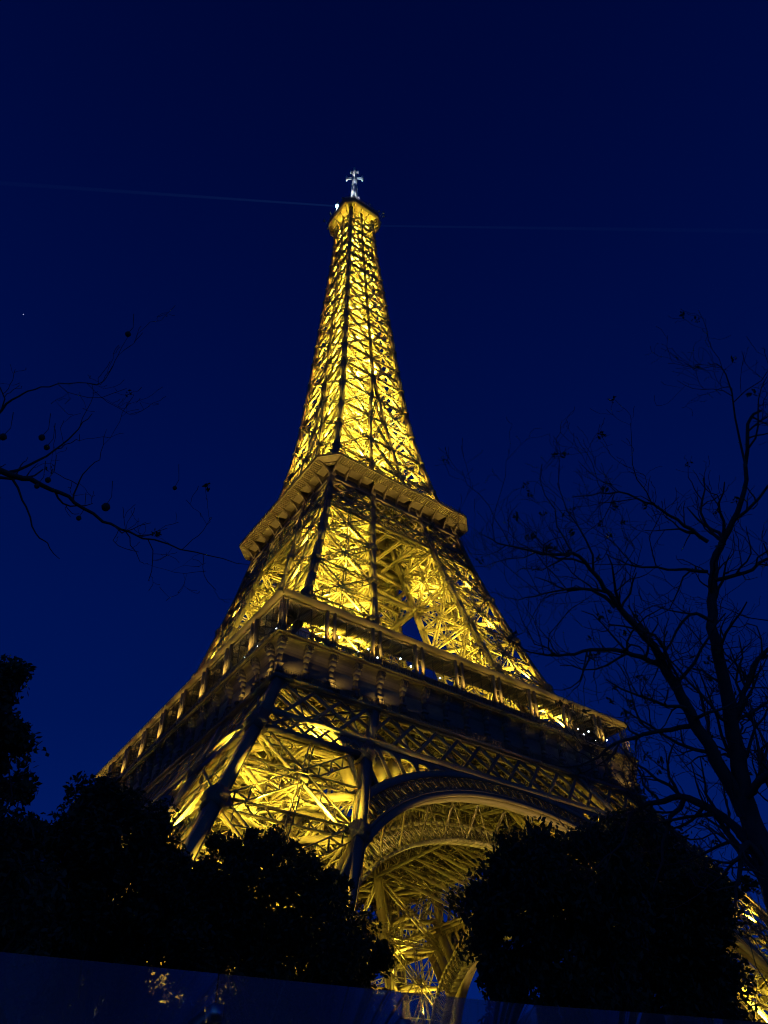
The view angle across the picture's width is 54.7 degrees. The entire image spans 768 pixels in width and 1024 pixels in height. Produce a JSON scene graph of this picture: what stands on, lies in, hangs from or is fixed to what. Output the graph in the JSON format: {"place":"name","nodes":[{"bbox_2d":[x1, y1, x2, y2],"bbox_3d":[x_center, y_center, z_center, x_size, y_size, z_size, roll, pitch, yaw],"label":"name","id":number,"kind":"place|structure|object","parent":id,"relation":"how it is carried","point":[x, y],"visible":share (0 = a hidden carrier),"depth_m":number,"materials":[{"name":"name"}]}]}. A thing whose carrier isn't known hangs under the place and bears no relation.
{"place":"outdoors","nodes":[
{"label":"outdoors","id":0,"kind":"place"},
{"bbox_2d":[0,0,767,1023],"label":"sky","id":1,"kind":"structure","parent":0,"point":[553,182],"materials":[{"name":"blue"}]},
{"bbox_3d":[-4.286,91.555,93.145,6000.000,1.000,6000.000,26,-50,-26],"label":"ground","id":2,"kind":"structure","parent":0,"visible":0},
{"bbox_2d":[0,653,73,1023],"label":"evergreen tree","id":3,"kind":"object","parent":2,"relation":"on","point":[24,927],"visible":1,"depth_m":16.86,"materials":[{"name":"black plant"}]},
{"bbox_2d":[0,770,220,1023],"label":"evergreen tree","id":4,"kind":"object","parent":2,"relation":"on","point":[95,922],"visible":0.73,"depth_m":25.57,"materials":[{"name":"black plant"}]},
{"bbox_2d":[0,306,248,601],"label":"bare tree","id":5,"kind":"object","parent":2,"relation":"on","point":[13,475],"visible":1,"depth_m":9.22,"materials":[{"name":"black plant"}]},
{"bbox_2d":[164,822,402,1023],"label":"evergreen tree","id":6,"kind":"object","parent":2,"relation":"on","point":[243,947],"visible":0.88,"depth_m":30.56,"materials":[{"name":"black plant"}]},
{"bbox_2d":[0,952,767,1023],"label":"glass barrier","id":7,"kind":"object","parent":2,"relation":"on","point":[392,1004],"visible":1,"depth_m":6.96,"materials":[{"name":"blue glass"}]},
{"bbox_2d":[16,167,767,1023],"bbox_3d":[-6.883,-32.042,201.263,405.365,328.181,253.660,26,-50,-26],"label":"lattice tower","id":8,"kind":"structure","parent":2,"relation":"on","point":[288,695],"depth_m":120.72,"materials":[{"name":"yellow metal"}]},
{"bbox_2d":[444,813,656,1023],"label":"tree","id":9,"kind":"object","parent":2,"relation":"on","point":[595,937],"visible":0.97,"depth_m":27.07,"materials":[{"name":"plant"}]},
{"bbox_2d":[418,309,767,920],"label":"bare tree","id":10,"kind":"object","parent":2,"relation":"on","point":[742,791],"visible":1,"depth_m":10.78,"materials":[{"name":"brown plant"}]},
{"bbox_2d":[586,800,763,1023],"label":"evergreen tree","id":11,"kind":"object","parent":2,"relation":"on","point":[692,941],"visible":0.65,"depth_m":31.70,"materials":[{"name":"black plant"}]},
{"bbox_2d":[724,874,767,985],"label":"tower leg","id":12,"kind":"object","parent":2,"relation":"on","point":[747,879],"visible":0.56,"depth_m":38.13,"materials":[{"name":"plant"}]}
]}

